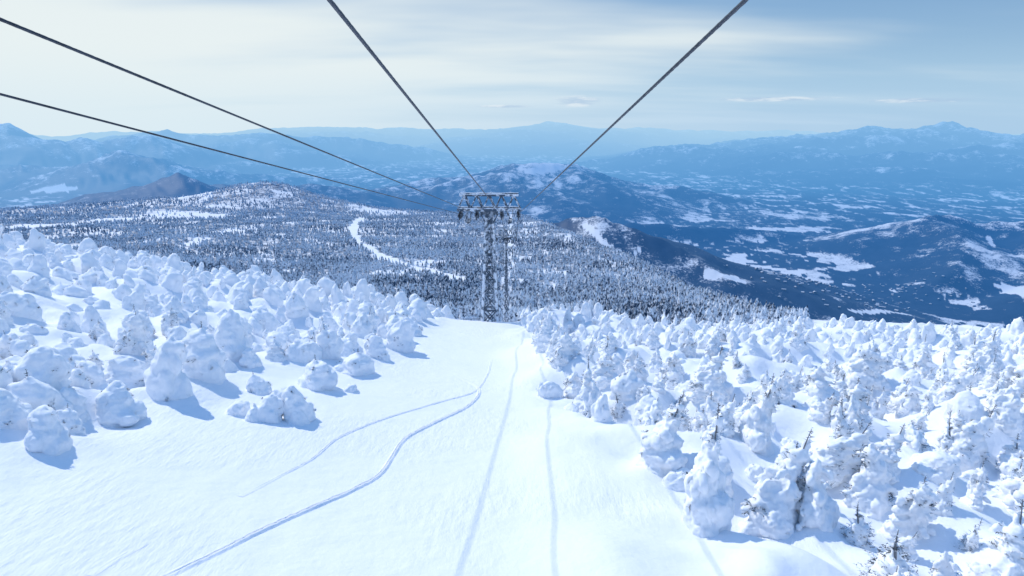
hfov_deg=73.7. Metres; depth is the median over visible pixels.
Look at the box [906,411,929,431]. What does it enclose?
snow covered fir
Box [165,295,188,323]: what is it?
snow covered fir
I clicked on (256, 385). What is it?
snow covered fir
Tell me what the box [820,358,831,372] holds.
snow covered fir
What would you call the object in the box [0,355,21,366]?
snow covered fir
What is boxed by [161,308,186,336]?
snow covered fir
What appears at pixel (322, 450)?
ski track
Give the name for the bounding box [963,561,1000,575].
snow covered fir
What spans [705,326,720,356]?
snow covered fir
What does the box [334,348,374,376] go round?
snow covered fir
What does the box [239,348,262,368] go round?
snow covered fir
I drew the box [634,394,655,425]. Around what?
snow covered fir
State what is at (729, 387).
snow covered fir
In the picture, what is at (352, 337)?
snow covered fir
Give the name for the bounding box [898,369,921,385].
snow covered fir
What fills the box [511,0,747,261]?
haul rope
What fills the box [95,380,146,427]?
snow covered fir
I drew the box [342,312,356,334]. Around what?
snow covered fir
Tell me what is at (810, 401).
snow covered fir
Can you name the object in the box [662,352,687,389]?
snow covered fir
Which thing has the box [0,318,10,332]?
snow covered fir
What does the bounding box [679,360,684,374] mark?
snow covered fir
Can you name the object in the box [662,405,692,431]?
snow covered fir
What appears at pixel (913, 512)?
snow covered fir
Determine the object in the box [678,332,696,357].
snow covered fir
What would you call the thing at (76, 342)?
snow covered fir
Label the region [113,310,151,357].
snow covered fir
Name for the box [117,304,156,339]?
snow covered fir
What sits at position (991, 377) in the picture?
snow covered fir
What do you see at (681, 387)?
snow covered fir
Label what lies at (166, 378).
snow covered fir
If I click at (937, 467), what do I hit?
snow covered fir
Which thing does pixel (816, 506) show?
snow covered fir
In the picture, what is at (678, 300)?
fir forest
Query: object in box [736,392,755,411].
snow covered fir
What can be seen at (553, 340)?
snow covered fir
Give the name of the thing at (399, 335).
snow covered fir
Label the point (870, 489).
snow covered fir
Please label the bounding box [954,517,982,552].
snow covered fir
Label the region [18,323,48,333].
snow covered fir
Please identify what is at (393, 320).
snow covered fir
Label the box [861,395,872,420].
snow covered fir
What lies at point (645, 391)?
snow covered fir
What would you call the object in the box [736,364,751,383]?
snow covered fir
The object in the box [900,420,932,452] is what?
snow covered fir
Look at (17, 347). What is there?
snow covered fir
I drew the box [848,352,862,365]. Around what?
snow covered fir
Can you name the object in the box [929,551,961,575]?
snow covered fir
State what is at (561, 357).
snow covered fir
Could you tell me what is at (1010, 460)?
snow covered fir
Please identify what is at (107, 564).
ski track
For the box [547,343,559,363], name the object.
snow covered fir
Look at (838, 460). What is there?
snow covered fir
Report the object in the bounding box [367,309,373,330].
snow covered fir
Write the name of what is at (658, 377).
snow covered fir
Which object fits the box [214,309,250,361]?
snow covered fir
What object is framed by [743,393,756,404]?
snow covered fir
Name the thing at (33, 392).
snow covered fir
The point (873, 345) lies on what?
snow covered fir
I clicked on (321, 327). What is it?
snow covered fir
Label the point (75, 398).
snow covered fir
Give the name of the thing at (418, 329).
snow covered fir
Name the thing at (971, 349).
snow covered fir
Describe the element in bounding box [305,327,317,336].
snow covered fir
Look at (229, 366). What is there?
snow covered fir
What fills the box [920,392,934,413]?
snow covered fir
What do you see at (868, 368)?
snow covered fir
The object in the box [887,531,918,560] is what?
snow covered fir
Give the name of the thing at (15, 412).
snow covered fir
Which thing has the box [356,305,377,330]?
snow covered fir
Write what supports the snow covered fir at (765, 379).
on the snowy ground
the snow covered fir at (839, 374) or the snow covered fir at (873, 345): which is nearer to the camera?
the snow covered fir at (839, 374)
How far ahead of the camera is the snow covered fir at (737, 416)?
39.51 m
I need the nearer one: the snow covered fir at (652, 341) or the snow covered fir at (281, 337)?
the snow covered fir at (281, 337)
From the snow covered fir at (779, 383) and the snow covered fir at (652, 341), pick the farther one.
the snow covered fir at (652, 341)
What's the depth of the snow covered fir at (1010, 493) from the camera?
31.32 m
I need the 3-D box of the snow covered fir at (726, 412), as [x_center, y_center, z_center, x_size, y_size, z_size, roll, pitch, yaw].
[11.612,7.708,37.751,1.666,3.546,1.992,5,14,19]
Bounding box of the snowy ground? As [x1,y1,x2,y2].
[0,121,1023,575]
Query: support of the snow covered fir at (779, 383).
on the snowy ground
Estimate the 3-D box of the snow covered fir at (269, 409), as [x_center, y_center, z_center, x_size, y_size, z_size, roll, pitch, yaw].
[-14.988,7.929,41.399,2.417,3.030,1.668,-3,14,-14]
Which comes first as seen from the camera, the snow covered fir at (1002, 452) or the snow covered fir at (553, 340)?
the snow covered fir at (1002, 452)
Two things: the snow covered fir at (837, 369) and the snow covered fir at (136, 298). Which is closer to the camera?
the snow covered fir at (837, 369)
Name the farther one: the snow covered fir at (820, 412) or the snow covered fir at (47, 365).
the snow covered fir at (820, 412)
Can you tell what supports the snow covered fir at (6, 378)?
on the snowy ground
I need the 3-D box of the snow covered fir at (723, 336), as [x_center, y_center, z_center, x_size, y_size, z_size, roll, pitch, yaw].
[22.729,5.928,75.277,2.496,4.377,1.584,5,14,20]
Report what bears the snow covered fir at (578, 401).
on the snowy ground
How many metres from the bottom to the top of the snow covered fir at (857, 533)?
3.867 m
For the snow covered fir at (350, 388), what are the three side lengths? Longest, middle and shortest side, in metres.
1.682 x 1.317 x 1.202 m
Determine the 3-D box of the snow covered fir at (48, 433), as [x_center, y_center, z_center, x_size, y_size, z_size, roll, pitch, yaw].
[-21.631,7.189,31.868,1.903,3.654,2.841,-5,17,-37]
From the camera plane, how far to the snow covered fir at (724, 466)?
31.98 m
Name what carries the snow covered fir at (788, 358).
on the snowy ground
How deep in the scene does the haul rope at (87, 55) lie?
17.69 m
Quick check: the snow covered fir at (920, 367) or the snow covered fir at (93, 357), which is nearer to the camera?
the snow covered fir at (93, 357)
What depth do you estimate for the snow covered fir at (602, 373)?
53.26 m
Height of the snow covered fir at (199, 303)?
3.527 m
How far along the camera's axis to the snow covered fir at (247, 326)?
61.54 m
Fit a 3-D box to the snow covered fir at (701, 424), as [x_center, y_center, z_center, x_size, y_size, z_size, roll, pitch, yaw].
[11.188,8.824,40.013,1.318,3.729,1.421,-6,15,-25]
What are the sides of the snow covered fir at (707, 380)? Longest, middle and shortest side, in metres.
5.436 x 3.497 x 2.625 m
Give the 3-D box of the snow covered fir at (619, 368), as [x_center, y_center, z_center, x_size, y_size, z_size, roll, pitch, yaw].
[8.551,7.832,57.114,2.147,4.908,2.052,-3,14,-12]
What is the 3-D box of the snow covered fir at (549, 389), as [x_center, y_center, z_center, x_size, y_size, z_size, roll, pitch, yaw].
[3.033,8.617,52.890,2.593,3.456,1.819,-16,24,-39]
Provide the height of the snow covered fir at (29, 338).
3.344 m
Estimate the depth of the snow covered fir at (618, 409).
49.81 m
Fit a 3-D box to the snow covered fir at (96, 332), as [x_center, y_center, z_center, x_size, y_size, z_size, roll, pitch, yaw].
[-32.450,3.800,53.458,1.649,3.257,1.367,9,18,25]
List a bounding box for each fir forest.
[0,180,599,244]
[24,231,809,324]
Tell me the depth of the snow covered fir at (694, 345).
71.73 m
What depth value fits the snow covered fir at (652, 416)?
39.15 m
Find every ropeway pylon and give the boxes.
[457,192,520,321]
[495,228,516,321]
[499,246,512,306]
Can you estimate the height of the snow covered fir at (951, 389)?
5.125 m
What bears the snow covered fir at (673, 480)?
on the snowy ground
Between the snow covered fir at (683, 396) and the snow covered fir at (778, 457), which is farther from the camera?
the snow covered fir at (683, 396)
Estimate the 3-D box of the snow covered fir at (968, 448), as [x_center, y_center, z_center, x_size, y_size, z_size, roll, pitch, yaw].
[26.103,9.608,39.321,2.598,6.448,2.288,-7,15,-28]
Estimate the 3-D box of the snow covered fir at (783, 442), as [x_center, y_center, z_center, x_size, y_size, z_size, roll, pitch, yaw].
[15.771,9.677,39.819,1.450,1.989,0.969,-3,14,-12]
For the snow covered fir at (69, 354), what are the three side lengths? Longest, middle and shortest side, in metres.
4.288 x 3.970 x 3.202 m
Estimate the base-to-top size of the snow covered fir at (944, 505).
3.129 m
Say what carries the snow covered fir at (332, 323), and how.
on the snowy ground
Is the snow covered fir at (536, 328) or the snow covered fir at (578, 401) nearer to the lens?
the snow covered fir at (578, 401)
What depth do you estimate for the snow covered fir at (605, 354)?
58.87 m
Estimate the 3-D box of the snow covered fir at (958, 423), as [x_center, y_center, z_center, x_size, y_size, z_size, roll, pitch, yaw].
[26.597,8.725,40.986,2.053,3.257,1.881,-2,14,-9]
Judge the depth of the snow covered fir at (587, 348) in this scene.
60.28 m
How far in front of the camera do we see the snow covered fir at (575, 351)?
58.23 m
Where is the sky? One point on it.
(821, 66)
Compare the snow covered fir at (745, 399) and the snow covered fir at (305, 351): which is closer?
the snow covered fir at (745, 399)
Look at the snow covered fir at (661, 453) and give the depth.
33.95 m
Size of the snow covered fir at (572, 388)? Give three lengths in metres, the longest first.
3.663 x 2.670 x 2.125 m
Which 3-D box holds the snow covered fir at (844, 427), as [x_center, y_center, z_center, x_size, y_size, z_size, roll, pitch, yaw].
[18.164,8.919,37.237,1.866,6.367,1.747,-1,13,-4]
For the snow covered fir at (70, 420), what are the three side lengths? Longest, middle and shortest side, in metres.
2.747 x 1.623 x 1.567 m
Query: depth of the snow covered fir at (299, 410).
41.41 m
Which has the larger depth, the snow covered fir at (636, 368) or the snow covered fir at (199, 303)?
the snow covered fir at (199, 303)
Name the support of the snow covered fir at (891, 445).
on the snowy ground
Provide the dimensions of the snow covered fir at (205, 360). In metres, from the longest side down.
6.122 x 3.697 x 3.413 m
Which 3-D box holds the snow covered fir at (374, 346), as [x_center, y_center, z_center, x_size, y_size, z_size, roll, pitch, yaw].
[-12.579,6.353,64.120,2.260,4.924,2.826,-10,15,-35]
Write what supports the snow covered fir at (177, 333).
on the snowy ground
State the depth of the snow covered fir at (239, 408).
41.30 m
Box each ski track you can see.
[85,542,147,575]
[160,378,481,575]
[238,359,492,496]
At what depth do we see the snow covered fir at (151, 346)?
50.84 m
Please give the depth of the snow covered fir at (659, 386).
51.77 m
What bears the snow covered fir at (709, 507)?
on the snowy ground
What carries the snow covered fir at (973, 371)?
on the snowy ground
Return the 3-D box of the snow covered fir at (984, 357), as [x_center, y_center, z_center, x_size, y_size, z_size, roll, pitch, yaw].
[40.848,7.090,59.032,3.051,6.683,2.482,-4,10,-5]
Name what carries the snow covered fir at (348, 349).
on the snowy ground
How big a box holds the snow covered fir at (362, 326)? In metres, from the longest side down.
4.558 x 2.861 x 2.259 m
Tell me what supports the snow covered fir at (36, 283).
on the snowy ground
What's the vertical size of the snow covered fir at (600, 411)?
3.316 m
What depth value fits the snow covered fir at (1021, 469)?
34.24 m
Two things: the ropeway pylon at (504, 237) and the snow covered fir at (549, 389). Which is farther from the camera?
the ropeway pylon at (504, 237)
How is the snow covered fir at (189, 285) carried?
on the snowy ground
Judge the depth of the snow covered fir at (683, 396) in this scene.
51.32 m
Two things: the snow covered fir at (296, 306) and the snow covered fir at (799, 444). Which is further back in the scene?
the snow covered fir at (296, 306)
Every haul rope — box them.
[0,17,504,242]
[0,93,500,256]
[327,0,506,238]
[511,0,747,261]
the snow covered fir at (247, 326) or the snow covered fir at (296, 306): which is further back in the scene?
the snow covered fir at (296, 306)
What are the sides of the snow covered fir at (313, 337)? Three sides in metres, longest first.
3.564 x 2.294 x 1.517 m
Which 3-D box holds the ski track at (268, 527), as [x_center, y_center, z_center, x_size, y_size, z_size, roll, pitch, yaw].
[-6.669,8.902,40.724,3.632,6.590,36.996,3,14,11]
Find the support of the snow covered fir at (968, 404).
on the snowy ground
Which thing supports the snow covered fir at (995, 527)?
on the snowy ground
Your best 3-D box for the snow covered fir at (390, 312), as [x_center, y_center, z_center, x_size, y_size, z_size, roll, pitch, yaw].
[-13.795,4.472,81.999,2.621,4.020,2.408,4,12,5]
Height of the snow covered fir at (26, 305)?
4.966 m
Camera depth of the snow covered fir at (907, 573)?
24.06 m
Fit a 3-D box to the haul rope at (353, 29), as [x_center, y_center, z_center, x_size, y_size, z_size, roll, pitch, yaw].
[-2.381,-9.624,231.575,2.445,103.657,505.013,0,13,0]
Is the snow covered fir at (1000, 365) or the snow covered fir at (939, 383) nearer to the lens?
the snow covered fir at (939, 383)
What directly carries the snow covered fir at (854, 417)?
on the snowy ground
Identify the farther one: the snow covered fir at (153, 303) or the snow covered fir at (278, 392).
the snow covered fir at (153, 303)
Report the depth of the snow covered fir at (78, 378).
38.70 m
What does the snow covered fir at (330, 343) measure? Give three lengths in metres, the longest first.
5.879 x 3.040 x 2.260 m
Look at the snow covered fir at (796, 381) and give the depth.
52.94 m
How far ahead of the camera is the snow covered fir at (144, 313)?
59.34 m
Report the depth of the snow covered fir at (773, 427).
41.23 m
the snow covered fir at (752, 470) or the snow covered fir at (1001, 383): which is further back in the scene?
the snow covered fir at (1001, 383)
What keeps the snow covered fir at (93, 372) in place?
on the snowy ground
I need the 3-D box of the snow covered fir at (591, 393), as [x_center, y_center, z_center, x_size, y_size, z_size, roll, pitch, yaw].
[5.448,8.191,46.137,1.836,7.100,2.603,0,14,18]
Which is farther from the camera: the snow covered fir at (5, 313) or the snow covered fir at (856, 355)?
the snow covered fir at (856, 355)
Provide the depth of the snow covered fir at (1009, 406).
41.20 m
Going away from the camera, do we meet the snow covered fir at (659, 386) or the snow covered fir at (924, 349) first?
the snow covered fir at (659, 386)
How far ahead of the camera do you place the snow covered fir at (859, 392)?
41.82 m
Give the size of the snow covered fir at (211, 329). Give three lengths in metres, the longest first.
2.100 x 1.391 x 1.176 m
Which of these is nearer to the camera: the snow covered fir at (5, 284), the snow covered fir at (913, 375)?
the snow covered fir at (913, 375)
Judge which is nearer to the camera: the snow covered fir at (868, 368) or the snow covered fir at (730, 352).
the snow covered fir at (868, 368)
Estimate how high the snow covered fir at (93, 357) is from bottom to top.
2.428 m
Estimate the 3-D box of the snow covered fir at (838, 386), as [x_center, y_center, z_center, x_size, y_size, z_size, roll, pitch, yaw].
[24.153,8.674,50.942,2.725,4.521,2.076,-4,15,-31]
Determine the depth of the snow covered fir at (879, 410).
48.02 m
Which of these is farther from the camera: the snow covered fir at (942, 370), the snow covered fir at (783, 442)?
the snow covered fir at (942, 370)
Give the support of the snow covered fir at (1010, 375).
on the snowy ground
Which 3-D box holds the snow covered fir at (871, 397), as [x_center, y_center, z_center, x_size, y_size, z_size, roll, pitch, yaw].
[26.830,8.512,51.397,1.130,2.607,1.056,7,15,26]
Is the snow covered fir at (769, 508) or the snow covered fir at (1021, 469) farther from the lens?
the snow covered fir at (1021, 469)
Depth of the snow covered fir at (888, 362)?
56.88 m
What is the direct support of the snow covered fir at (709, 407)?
on the snowy ground
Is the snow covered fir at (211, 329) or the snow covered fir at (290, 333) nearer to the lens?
the snow covered fir at (211, 329)
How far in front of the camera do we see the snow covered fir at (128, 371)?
42.91 m
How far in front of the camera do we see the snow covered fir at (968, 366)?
50.25 m
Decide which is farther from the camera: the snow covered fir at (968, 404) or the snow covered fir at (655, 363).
the snow covered fir at (655, 363)
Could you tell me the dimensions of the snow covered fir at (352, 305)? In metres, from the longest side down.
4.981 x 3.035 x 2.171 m
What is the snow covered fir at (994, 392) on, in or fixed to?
on the snowy ground
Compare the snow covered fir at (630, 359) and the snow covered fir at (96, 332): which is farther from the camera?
the snow covered fir at (630, 359)
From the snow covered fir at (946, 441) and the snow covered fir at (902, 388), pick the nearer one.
the snow covered fir at (946, 441)
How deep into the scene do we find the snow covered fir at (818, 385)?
48.15 m
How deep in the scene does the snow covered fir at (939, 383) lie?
49.90 m
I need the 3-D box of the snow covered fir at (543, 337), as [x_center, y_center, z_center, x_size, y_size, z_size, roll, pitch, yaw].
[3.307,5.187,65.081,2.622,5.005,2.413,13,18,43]
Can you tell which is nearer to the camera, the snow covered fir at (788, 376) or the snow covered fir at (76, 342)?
the snow covered fir at (76, 342)
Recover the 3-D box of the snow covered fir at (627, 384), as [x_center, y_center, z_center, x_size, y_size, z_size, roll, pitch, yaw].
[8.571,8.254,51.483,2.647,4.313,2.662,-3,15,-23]
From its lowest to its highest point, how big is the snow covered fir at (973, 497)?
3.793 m
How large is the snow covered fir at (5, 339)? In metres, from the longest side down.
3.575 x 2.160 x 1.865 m
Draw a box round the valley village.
[726,264,985,319]
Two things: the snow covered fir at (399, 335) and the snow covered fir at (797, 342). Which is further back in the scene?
the snow covered fir at (797, 342)
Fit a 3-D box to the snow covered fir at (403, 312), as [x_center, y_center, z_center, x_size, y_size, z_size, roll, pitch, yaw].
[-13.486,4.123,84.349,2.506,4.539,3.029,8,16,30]
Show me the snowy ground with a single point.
(508, 473)
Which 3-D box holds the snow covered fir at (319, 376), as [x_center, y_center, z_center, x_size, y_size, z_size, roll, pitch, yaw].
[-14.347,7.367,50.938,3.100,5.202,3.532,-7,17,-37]
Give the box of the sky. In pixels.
[0,0,1023,136]
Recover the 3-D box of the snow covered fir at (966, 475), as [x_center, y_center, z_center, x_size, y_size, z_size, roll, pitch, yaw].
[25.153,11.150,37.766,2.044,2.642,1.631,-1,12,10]
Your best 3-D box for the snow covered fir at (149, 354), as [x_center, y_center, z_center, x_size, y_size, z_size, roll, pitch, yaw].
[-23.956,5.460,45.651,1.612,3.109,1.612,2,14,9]
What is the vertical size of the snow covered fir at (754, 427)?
7.072 m
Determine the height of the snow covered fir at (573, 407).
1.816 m
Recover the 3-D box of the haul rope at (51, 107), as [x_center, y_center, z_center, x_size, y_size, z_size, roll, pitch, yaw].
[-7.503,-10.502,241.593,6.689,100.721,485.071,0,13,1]
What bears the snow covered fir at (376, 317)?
on the snowy ground
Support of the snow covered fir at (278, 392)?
on the snowy ground
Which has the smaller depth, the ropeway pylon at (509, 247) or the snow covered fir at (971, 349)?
the snow covered fir at (971, 349)
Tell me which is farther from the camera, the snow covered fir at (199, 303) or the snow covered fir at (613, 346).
the snow covered fir at (199, 303)
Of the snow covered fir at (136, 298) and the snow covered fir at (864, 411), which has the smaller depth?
the snow covered fir at (864, 411)
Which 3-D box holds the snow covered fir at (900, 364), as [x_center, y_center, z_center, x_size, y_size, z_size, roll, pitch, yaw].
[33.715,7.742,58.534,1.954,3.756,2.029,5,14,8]
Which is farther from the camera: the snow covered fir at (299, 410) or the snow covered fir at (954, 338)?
the snow covered fir at (954, 338)
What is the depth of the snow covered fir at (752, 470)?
34.63 m
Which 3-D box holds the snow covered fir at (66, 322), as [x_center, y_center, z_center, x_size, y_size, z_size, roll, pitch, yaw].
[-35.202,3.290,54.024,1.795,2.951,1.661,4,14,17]
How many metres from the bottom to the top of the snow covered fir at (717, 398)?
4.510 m
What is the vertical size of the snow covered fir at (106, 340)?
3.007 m
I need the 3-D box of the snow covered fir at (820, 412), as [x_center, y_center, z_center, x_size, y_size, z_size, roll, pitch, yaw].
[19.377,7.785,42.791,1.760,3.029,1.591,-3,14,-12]
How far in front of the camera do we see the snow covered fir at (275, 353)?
55.65 m
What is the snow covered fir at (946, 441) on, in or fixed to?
on the snowy ground
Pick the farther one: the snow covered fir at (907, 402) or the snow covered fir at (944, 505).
the snow covered fir at (907, 402)
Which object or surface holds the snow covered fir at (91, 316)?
on the snowy ground
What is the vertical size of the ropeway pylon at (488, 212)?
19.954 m
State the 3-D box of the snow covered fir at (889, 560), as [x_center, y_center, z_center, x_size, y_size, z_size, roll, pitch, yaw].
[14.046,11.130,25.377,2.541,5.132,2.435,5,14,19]
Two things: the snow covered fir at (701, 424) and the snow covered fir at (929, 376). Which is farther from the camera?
the snow covered fir at (929, 376)
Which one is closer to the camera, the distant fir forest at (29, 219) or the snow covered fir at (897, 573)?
the snow covered fir at (897, 573)
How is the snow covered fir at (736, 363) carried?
on the snowy ground
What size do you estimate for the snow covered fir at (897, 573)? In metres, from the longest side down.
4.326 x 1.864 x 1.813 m
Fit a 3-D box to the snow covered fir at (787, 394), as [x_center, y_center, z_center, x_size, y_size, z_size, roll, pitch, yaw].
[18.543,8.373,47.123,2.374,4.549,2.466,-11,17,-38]
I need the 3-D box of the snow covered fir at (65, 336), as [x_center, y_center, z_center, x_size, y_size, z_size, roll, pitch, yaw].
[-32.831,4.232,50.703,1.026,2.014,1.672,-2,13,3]
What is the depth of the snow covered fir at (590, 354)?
56.92 m
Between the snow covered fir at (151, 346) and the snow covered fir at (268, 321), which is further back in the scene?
the snow covered fir at (268, 321)
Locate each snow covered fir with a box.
[0,273,12,293]
[0,291,45,322]
[0,297,13,324]
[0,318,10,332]
[0,330,18,359]
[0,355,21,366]
[0,365,12,387]
[0,388,32,429]
[4,345,71,390]
[4,369,72,410]
[8,339,33,356]
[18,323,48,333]
[18,331,38,346]
[21,274,51,296]
[24,405,72,455]
[52,342,87,370]
[56,403,85,434]
[57,312,81,332]
[59,386,90,421]
[61,332,74,342]
[67,337,87,347]
[69,365,91,388]
[76,360,109,389]
[80,305,109,335]
[86,350,103,367]
[89,320,104,339]
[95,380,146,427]
[96,334,117,348]
[103,355,145,388]
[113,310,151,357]
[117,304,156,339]
[121,289,145,311]
[138,310,152,326]
[140,348,155,368]
[143,335,192,401]
[144,294,164,316]
[146,341,156,349]
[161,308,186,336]
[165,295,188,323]
[166,326,186,340]
[180,322,226,384]
[182,279,207,304]
[192,296,213,312]
[206,324,214,333]
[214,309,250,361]
[223,357,238,372]
[226,400,250,416]
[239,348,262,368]
[240,317,252,345]
[244,394,283,423]
[246,371,272,394]
[251,308,281,331]
[262,331,287,350]
[265,339,285,361]
[271,387,285,397]
[276,325,298,342]
[281,385,315,425]
[284,339,322,363]
[285,293,308,317]
[298,357,337,391]
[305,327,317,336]
[309,332,315,342]
[315,318,329,340]
[316,325,343,360]
[319,314,343,332]
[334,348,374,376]
[340,338,354,356]
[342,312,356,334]
[343,333,359,348]
[344,384,359,393]
[345,298,359,314]
[350,312,373,337]
[356,301,380,323]
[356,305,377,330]
[364,332,390,361]
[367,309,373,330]
[383,319,415,352]
[385,313,405,330]
[386,309,400,320]
[398,306,410,317]
[404,314,422,335]
[531,320,540,345]
[532,322,554,353]
[537,381,562,398]
[545,324,559,357]
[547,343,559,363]
[549,331,574,371]
[562,371,582,398]
[564,402,581,413]
[568,331,580,354]
[574,382,597,412]
[579,359,602,417]
[583,337,594,354]
[585,345,596,364]
[590,394,612,421]
[591,357,615,389]
[597,338,610,361]
[600,333,618,354]
[608,369,644,401]
[609,395,625,417]
[610,353,625,374]
[624,349,648,381]
[632,354,642,378]
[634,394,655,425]
[634,394,688,476]
[635,385,651,401]
[642,397,662,425]
[645,327,660,349]
[648,348,661,372]
[651,374,667,394]
[653,362,667,382]
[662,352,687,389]
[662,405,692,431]
[662,466,689,491]
[674,380,693,391]
[674,389,685,405]
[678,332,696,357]
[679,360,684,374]
[682,403,734,537]
[686,347,729,404]
[691,397,719,431]
[693,341,698,357]
[693,410,709,432]
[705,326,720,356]
[705,390,726,412]
[707,394,736,437]
[711,326,727,341]
[717,354,733,394]
[718,452,733,497]
[727,344,734,356]
[731,351,740,368]
[732,412,742,430]
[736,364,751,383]
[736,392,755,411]
[738,373,783,456]
[738,427,814,539]
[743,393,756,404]
[745,463,765,481]
[752,370,771,403]
[758,371,785,403]
[771,421,775,435]
[773,441,795,463]
[775,367,793,381]
[779,380,797,407]
[780,348,792,362]
[780,437,789,445]
[781,438,801,448]
[788,367,803,392]
[789,330,808,350]
[794,458,839,532]
[800,366,840,400]
[801,396,821,406]
[803,422,873,488]
[807,393,838,423]
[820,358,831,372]
[828,360,846,376]
[828,378,871,430]
[829,396,858,450]
[830,394,864,434]
[832,367,845,385]
[832,374,846,398]
[839,442,897,520]
[839,501,877,552]
[845,345,891,391]
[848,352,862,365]
[853,528,917,575]
[860,423,910,484]
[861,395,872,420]
[864,386,874,406]
[869,340,880,354]
[869,388,889,420]
[877,475,939,542]
[881,564,904,575]
[884,353,894,370]
[886,378,910,412]
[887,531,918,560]
[891,384,923,418]
[894,357,910,371]
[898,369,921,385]
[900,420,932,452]
[904,571,916,575]
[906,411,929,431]
[910,451,961,485]
[911,353,935,379]
[914,337,931,358]
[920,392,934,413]
[923,369,933,379]
[927,373,948,390]
[928,368,979,405]
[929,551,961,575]
[933,472,955,516]
[934,352,948,380]
[934,405,997,472]
[935,412,953,450]
[937,410,966,443]
[940,384,989,427]
[945,320,963,350]
[950,354,988,386]
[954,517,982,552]
[957,336,978,370]
[959,461,990,511]
[959,469,988,485]
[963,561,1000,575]
[966,365,977,387]
[970,331,998,369]
[978,355,999,389]
[982,372,1005,401]
[984,381,998,410]
[985,376,1023,438]
[990,470,1023,524]
[990,522,1002,534]
[993,347,1003,370]
[994,433,1023,480]
[996,447,1023,462]
[997,458,1023,490]
[1000,364,1023,397]

